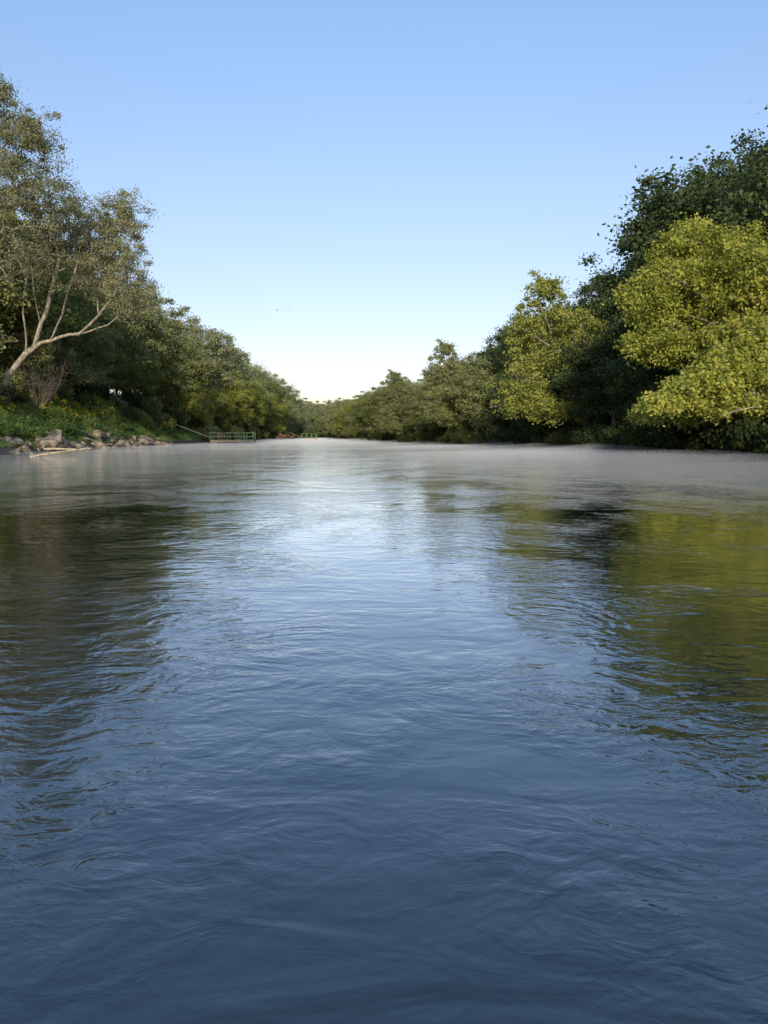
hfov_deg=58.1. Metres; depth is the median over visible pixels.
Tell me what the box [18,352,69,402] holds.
bare bush
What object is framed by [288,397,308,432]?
forest tree
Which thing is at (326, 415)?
forest tree
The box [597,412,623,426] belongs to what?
shrub
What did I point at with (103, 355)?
forest tree
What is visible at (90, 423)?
shrub
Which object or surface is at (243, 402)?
forest tree
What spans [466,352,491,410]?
forest tree
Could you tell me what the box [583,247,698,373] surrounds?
forest tree
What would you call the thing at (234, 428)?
shrub
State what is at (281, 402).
forest tree
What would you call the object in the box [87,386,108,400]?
shrub
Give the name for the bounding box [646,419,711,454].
shrub
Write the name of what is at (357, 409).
forest tree
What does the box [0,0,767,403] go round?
sky
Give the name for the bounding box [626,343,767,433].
overhanging tree
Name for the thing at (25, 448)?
rock
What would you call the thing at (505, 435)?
shrub
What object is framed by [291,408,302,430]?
forest tree
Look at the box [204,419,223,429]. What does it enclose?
shrub
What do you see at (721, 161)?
forest tree
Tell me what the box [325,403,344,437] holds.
forest tree
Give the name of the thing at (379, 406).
forest tree
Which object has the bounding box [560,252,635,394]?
forest tree
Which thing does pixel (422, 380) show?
forest tree
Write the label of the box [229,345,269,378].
forest tree
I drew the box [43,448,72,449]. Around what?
driftwood log
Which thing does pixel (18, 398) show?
shrub
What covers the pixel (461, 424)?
forest tree
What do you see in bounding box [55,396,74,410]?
shrub
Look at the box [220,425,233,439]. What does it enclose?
shrub
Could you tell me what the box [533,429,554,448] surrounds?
shrub
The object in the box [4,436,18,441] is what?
rock
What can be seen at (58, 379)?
bare bush
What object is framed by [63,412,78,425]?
shrub
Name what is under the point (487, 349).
forest tree
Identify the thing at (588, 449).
shrub
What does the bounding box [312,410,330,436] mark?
forest tree
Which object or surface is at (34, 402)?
bare bush
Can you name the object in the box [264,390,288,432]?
forest tree
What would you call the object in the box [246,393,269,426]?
forest tree
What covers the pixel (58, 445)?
rock
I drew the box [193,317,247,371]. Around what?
forest tree
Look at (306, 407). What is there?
forest tree
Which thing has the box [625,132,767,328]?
forest tree
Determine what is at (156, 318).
forest tree
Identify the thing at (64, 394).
shrub
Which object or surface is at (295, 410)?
forest tree
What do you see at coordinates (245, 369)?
forest tree
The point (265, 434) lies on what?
shrub
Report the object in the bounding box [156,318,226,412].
forest tree
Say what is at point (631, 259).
forest tree
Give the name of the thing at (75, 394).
shrub
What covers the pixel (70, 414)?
shrub
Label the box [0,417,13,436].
shrub
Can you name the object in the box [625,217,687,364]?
forest tree
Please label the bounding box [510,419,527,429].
shrub
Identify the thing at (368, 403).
forest tree
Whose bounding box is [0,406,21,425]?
shrub
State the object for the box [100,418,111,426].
shrub
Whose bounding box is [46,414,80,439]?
shrub
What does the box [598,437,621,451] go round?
shrub
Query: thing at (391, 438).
shrub
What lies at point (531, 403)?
sycamore tree
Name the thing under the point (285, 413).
forest tree
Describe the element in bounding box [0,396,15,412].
shrub
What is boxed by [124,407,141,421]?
shrub
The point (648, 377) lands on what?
forest tree
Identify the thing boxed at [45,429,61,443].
rock
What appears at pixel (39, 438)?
rock
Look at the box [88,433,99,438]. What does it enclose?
rock
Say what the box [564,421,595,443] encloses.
shrub
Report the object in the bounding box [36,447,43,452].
rock
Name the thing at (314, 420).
forest tree
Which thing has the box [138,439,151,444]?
rock
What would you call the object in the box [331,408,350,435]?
forest tree
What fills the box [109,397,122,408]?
shrub
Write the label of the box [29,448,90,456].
driftwood log
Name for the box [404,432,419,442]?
shrub
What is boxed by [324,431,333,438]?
shrub
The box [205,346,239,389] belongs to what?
forest tree
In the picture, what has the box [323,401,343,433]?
forest tree
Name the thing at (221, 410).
forest tree
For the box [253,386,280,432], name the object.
forest tree
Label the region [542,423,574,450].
shrub
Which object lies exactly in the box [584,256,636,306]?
forest tree
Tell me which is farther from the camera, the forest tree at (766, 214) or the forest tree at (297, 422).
the forest tree at (297, 422)
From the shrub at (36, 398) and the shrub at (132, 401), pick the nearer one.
the shrub at (36, 398)
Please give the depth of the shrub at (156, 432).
102.48 m
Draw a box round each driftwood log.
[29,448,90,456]
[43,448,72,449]
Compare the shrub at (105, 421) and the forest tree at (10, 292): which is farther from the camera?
the shrub at (105, 421)
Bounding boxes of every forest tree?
[0,195,47,352]
[0,209,84,352]
[0,223,93,365]
[0,228,92,366]
[0,268,117,390]
[0,304,87,377]
[50,309,101,380]
[53,248,119,371]
[56,251,127,367]
[72,319,125,385]
[78,276,157,386]
[92,279,158,389]
[93,317,129,397]
[106,320,151,397]
[109,333,169,401]
[110,299,174,389]
[118,330,184,406]
[122,299,174,395]
[123,294,178,365]
[144,284,177,396]
[153,298,192,400]
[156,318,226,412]
[157,305,207,347]
[165,313,225,394]
[179,376,225,427]
[188,326,250,414]
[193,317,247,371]
[204,382,240,428]
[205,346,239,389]
[216,368,257,429]
[219,342,255,387]
[227,374,268,431]
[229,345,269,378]
[241,363,277,400]
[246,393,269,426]
[248,360,278,384]
[249,367,286,402]
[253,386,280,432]
[254,366,288,399]
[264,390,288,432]
[265,372,289,401]
[268,374,302,409]
[271,402,291,424]
[273,390,293,430]
[278,382,305,415]
[282,396,300,426]
[286,403,299,430]
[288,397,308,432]
[289,400,300,426]
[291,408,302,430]
[297,415,311,433]
[303,405,313,413]
[306,400,324,415]
[306,404,329,419]
[307,407,327,437]
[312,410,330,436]
[315,416,328,434]
[318,399,342,414]
[322,414,330,432]
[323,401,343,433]
[324,402,334,414]
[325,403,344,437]
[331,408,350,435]
[336,399,353,436]
[343,395,378,437]
[344,416,362,433]
[348,392,375,433]
[352,385,395,435]
[353,393,383,431]
[372,392,405,436]
[378,378,409,391]
[394,395,429,428]
[399,384,429,433]
[401,376,425,396]
[407,380,447,430]
[410,377,424,395]
[422,361,490,428]
[435,350,517,431]
[439,379,483,430]
[444,359,476,380]
[459,352,478,365]
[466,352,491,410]
[474,329,506,362]
[476,349,521,405]
[481,343,507,356]
[482,330,545,391]
[482,362,534,423]
[489,310,538,338]
[499,384,559,429]
[510,314,557,356]
[515,354,580,427]
[535,308,595,377]
[547,329,619,431]
[553,317,682,428]
[555,303,581,348]
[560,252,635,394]
[568,277,601,307]
[581,145,751,311]
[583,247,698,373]
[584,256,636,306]
[592,234,686,365]
[594,315,685,425]
[605,233,646,274]
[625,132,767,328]
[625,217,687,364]
[671,101,767,320]
[685,143,760,204]
[725,125,767,190]
[751,175,767,303]
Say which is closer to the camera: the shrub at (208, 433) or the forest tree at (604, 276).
the forest tree at (604, 276)
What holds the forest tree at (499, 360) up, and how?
on the ground at (677, 451)
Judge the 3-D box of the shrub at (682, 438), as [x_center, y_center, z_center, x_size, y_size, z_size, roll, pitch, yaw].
[18.195,-4.693,44.023,3.066,2.270,3.192,5,8,39]
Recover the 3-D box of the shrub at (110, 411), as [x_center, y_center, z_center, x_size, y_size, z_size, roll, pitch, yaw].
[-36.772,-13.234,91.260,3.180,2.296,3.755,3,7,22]
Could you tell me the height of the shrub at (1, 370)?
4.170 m
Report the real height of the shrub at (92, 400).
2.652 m
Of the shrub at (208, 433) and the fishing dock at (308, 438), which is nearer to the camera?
the shrub at (208, 433)
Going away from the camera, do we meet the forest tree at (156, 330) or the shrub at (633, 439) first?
the shrub at (633, 439)
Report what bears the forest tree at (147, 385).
on the ground at (677, 451)
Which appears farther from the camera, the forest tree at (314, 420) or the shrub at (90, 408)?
the forest tree at (314, 420)
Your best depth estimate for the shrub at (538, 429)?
65.69 m
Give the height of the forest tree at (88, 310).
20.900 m
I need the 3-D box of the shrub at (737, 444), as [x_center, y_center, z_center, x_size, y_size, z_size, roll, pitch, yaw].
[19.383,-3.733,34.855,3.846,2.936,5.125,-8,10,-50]
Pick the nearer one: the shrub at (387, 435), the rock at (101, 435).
the rock at (101, 435)
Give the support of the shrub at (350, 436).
on the ground at (677, 451)
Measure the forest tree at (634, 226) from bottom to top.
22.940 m
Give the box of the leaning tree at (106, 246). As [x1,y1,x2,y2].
[0,183,167,389]
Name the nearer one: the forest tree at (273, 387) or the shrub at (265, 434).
the shrub at (265, 434)
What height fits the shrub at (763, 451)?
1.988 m
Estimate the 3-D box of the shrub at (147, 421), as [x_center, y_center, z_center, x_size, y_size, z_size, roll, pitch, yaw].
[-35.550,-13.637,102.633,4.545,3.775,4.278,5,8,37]
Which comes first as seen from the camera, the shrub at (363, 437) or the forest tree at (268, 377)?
the shrub at (363, 437)
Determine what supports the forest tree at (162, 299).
on the ground at (677, 451)
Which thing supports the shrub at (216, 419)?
on the ground at (677, 451)
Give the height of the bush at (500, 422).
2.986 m
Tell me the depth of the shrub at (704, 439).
37.82 m
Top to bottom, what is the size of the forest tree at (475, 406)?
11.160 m
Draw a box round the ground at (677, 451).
[0,371,767,461]
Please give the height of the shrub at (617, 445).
2.998 m
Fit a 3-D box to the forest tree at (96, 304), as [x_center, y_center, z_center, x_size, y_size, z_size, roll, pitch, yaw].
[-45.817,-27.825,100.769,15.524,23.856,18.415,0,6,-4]
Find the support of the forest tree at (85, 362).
on the ground at (677, 451)
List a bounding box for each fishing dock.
[210,432,255,442]
[301,437,316,439]
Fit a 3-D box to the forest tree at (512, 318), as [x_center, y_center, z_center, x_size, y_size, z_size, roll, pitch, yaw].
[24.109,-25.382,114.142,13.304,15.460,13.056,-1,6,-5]
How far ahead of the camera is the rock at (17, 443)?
50.45 m
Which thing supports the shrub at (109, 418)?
on the ground at (677, 451)
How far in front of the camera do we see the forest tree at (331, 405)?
291.63 m
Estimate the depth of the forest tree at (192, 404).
125.98 m
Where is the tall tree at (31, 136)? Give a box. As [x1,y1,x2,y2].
[0,73,87,297]
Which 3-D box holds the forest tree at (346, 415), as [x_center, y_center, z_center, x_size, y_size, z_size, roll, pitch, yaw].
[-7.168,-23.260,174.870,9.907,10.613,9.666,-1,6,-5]
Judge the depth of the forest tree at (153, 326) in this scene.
121.48 m
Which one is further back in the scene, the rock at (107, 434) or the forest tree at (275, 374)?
the forest tree at (275, 374)
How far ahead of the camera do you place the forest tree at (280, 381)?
206.19 m
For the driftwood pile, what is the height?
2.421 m
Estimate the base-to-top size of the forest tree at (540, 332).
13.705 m
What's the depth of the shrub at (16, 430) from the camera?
54.61 m
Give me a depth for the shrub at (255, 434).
147.14 m
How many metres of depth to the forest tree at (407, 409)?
109.92 m
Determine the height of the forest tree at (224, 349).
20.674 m
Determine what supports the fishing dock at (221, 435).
on the water
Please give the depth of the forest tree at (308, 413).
328.29 m
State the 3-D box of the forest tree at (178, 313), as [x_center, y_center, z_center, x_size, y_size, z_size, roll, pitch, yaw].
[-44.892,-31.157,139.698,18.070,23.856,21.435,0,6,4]
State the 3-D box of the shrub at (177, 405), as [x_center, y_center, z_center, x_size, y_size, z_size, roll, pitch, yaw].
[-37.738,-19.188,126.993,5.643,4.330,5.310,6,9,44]
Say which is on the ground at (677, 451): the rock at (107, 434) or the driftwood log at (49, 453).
the rock at (107, 434)
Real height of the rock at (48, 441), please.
1.240 m
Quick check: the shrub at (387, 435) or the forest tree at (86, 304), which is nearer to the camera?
the forest tree at (86, 304)
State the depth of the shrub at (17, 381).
69.90 m
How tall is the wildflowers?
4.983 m
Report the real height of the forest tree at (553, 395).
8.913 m
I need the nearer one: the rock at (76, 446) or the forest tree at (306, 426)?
the rock at (76, 446)
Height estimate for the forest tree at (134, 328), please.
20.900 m
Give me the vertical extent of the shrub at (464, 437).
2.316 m
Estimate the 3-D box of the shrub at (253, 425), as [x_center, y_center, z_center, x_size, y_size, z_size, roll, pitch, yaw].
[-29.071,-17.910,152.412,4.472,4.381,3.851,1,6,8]
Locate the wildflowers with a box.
[0,384,120,420]
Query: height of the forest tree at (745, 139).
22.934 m
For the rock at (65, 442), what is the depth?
61.56 m
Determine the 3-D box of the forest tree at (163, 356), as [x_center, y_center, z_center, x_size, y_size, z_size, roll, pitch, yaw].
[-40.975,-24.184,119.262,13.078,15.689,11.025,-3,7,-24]
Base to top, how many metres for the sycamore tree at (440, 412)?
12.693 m
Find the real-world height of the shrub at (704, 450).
2.496 m
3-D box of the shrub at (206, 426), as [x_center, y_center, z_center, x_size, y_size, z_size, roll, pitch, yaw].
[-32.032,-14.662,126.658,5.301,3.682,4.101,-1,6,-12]
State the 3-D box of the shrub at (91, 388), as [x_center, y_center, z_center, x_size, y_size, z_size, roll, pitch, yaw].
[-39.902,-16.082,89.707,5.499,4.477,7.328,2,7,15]
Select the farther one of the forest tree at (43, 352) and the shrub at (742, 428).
the forest tree at (43, 352)
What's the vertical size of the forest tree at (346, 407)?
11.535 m
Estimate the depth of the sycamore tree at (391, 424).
114.13 m
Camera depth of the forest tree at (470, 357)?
126.43 m
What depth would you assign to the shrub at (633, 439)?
44.93 m
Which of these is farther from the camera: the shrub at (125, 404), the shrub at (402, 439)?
the shrub at (402, 439)
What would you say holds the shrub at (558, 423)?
on the ground at (677, 451)
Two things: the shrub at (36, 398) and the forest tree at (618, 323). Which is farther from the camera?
the shrub at (36, 398)
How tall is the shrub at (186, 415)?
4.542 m
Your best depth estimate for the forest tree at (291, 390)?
247.37 m
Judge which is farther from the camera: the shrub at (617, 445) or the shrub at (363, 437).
the shrub at (363, 437)
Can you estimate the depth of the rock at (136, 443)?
87.40 m
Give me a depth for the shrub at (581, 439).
53.09 m
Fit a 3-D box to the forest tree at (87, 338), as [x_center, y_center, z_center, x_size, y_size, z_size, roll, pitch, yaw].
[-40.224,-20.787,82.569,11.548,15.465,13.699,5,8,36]
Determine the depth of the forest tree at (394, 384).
153.52 m
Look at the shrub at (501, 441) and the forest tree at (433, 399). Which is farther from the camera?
the forest tree at (433, 399)
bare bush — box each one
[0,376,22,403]
[9,355,60,408]
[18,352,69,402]
[31,355,74,396]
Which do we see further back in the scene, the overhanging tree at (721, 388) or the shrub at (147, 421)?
the shrub at (147, 421)
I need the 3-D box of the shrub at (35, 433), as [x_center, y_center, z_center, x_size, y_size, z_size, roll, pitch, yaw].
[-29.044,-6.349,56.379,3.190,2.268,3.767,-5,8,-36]
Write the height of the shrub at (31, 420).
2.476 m
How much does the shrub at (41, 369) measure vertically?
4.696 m
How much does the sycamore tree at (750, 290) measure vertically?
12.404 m
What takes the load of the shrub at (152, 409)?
on the ground at (677, 451)
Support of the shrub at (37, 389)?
on the ground at (677, 451)
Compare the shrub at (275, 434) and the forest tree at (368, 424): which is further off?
the shrub at (275, 434)
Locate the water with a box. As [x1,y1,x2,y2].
[0,438,767,1023]
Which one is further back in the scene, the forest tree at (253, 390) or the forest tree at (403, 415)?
the forest tree at (253, 390)
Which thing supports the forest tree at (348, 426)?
on the ground at (677, 451)
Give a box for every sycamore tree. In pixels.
[370,369,418,435]
[413,338,480,427]
[485,267,611,427]
[602,211,767,371]
[686,226,767,389]
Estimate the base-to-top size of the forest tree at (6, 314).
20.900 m
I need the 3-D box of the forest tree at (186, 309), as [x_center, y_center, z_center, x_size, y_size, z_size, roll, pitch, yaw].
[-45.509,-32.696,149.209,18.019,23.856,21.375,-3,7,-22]
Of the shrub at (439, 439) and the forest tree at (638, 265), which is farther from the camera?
the shrub at (439, 439)
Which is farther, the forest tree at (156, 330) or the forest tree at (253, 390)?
the forest tree at (253, 390)
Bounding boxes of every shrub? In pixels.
[0,366,20,390]
[0,369,31,396]
[0,373,7,392]
[0,384,28,405]
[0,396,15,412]
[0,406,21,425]
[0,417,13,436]
[6,418,32,439]
[15,406,44,419]
[16,409,40,428]
[19,420,49,440]
[19,423,47,440]
[22,360,54,397]
[26,384,43,393]
[26,389,46,403]
[36,403,66,420]
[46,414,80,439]
[54,386,75,405]
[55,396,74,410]
[58,382,81,401]
[59,376,99,399]
[63,411,79,418]
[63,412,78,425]
[76,412,101,429]
[78,404,95,410]
[79,392,103,408]
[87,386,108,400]
[93,383,111,396]
[99,403,118,416]
[99,414,117,423]
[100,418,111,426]
[101,386,111,399]
[107,395,128,408]
[108,425,125,438]
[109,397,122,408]
[114,391,142,409]
[117,422,133,431]
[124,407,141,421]
[135,407,157,429]
[139,400,163,423]
[149,429,162,435]
[150,394,164,410]
[154,407,175,431]
[160,404,188,429]
[161,407,191,428]
[164,400,189,412]
[183,407,204,429]
[198,423,221,432]
[201,426,225,442]
[204,416,230,429]
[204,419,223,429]
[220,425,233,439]
[230,424,245,439]
[237,418,250,430]
[245,431,258,438]
[247,425,260,440]
[248,421,260,438]
[257,428,268,438]
[269,431,281,438]
[274,425,287,436]
[286,427,295,438]
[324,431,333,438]
[346,433,355,439]
[358,431,368,440]
[365,428,380,440]
[384,431,405,440]
[389,433,398,441]
[393,432,411,443]
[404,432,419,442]
[405,431,427,443]
[416,431,434,443]
[426,427,447,440]
[435,432,447,444]
[441,431,452,442]
[443,426,471,442]
[454,430,475,443]
[470,427,492,443]
[485,425,516,445]
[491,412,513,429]
[495,437,509,445]
[502,431,513,442]
[504,423,532,447]
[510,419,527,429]
[514,427,532,442]
[522,422,565,447]
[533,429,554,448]
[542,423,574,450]
[543,418,568,427]
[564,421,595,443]
[568,423,609,451]
[569,441,595,451]
[586,421,616,448]
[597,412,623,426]
[597,425,629,449]
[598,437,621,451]
[607,419,665,453]
[608,424,658,455]
[612,386,643,426]
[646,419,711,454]
[651,423,686,454]
[684,423,732,458]
[689,425,724,454]
[708,406,767,460]
[712,419,767,459]
[753,440,767,463]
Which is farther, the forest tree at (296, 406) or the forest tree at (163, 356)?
the forest tree at (296, 406)
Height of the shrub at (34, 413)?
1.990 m
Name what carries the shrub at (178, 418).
on the ground at (677, 451)
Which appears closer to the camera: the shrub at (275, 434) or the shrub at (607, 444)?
the shrub at (607, 444)
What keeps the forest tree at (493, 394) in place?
on the ground at (677, 451)
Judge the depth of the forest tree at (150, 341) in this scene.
110.36 m
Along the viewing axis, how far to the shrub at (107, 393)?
94.26 m
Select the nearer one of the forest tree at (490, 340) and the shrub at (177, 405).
the forest tree at (490, 340)
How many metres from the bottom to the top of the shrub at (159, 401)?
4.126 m
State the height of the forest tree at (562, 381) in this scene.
10.291 m
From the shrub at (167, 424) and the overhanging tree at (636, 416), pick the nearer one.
the overhanging tree at (636, 416)
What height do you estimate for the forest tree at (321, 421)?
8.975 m
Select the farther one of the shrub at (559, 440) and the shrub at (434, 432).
the shrub at (434, 432)
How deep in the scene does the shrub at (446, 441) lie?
93.46 m
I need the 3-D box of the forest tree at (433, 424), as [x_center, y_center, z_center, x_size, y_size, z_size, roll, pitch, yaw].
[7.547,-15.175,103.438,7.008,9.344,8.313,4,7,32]
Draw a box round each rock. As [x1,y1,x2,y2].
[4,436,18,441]
[7,439,24,447]
[8,448,21,453]
[21,444,32,452]
[34,437,58,450]
[36,436,44,444]
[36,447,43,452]
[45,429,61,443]
[53,443,70,450]
[62,437,69,446]
[69,444,84,448]
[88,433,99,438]
[91,430,103,441]
[95,440,110,447]
[104,432,110,438]
[126,438,138,445]
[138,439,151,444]
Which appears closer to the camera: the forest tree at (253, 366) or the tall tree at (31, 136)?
the tall tree at (31, 136)
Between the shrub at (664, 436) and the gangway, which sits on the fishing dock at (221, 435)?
the gangway
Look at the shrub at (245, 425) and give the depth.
146.93 m
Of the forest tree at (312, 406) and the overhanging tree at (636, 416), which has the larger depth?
the forest tree at (312, 406)
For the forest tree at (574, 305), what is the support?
on the ground at (677, 451)
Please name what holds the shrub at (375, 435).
on the ground at (677, 451)
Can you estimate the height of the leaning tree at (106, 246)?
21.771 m
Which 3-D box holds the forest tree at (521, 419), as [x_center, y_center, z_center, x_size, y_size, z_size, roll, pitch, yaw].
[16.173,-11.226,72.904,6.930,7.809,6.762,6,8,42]
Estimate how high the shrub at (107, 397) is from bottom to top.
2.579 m
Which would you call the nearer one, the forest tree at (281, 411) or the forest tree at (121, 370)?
the forest tree at (121, 370)
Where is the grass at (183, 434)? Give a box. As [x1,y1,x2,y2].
[0,389,204,447]
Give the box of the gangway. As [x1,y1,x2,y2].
[137,409,212,438]
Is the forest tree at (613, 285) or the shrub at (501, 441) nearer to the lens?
the forest tree at (613, 285)
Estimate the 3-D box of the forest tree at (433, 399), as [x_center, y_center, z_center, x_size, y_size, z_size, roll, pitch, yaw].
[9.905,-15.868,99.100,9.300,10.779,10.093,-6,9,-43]
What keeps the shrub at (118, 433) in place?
on the ground at (677, 451)
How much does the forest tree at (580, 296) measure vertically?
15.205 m
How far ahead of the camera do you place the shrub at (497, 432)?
79.13 m
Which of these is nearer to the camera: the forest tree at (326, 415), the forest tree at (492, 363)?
the forest tree at (492, 363)
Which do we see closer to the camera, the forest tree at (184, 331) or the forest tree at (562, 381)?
the forest tree at (562, 381)
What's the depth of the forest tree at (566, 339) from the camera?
76.75 m
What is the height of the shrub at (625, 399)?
4.584 m
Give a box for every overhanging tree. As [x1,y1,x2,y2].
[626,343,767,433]
[636,314,767,426]
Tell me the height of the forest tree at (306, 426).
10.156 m
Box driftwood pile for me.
[277,433,294,440]
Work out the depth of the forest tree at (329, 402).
298.59 m
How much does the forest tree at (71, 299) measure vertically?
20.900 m
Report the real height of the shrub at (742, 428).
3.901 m
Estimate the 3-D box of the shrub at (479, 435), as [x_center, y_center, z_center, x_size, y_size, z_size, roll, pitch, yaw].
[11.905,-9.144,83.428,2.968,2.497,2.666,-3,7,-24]
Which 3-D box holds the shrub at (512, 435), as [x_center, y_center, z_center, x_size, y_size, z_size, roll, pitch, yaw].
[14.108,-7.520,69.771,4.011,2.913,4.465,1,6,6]
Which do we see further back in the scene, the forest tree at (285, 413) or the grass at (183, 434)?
the forest tree at (285, 413)
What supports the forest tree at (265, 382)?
on the ground at (677, 451)
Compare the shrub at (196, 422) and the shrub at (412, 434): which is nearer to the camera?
the shrub at (412, 434)
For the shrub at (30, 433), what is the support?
on the ground at (677, 451)
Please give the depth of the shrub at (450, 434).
89.56 m
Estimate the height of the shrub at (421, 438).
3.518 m
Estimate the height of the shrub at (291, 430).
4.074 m
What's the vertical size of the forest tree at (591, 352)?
10.768 m
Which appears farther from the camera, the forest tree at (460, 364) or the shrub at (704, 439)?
the forest tree at (460, 364)
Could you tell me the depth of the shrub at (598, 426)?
54.44 m
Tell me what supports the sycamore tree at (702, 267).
on the ground at (677, 451)
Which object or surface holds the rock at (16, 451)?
on the ground at (677, 451)
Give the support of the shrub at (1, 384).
on the ground at (677, 451)
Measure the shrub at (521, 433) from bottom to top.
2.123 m
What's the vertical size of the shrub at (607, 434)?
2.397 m
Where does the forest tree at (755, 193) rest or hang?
on the ground at (677, 451)
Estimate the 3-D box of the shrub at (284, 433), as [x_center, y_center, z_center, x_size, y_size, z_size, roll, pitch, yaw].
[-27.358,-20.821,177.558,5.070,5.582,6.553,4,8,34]
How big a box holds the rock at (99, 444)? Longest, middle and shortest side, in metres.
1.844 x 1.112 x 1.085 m
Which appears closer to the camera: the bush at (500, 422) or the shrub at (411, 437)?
the bush at (500, 422)
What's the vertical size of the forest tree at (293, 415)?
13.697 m
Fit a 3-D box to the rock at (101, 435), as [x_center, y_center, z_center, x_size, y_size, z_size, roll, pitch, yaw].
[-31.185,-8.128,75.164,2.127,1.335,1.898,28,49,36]
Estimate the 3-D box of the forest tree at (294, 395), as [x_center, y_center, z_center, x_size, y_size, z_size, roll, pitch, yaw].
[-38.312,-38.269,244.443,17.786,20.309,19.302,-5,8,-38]
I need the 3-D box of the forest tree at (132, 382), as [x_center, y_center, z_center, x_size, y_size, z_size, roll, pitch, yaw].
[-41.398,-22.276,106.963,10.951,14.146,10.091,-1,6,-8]
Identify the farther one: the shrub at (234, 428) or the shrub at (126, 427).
the shrub at (234, 428)
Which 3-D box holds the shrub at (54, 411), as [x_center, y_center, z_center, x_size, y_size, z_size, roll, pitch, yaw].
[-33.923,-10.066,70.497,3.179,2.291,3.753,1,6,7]
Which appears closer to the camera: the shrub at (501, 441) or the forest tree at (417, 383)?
the shrub at (501, 441)
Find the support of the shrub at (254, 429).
on the ground at (677, 451)

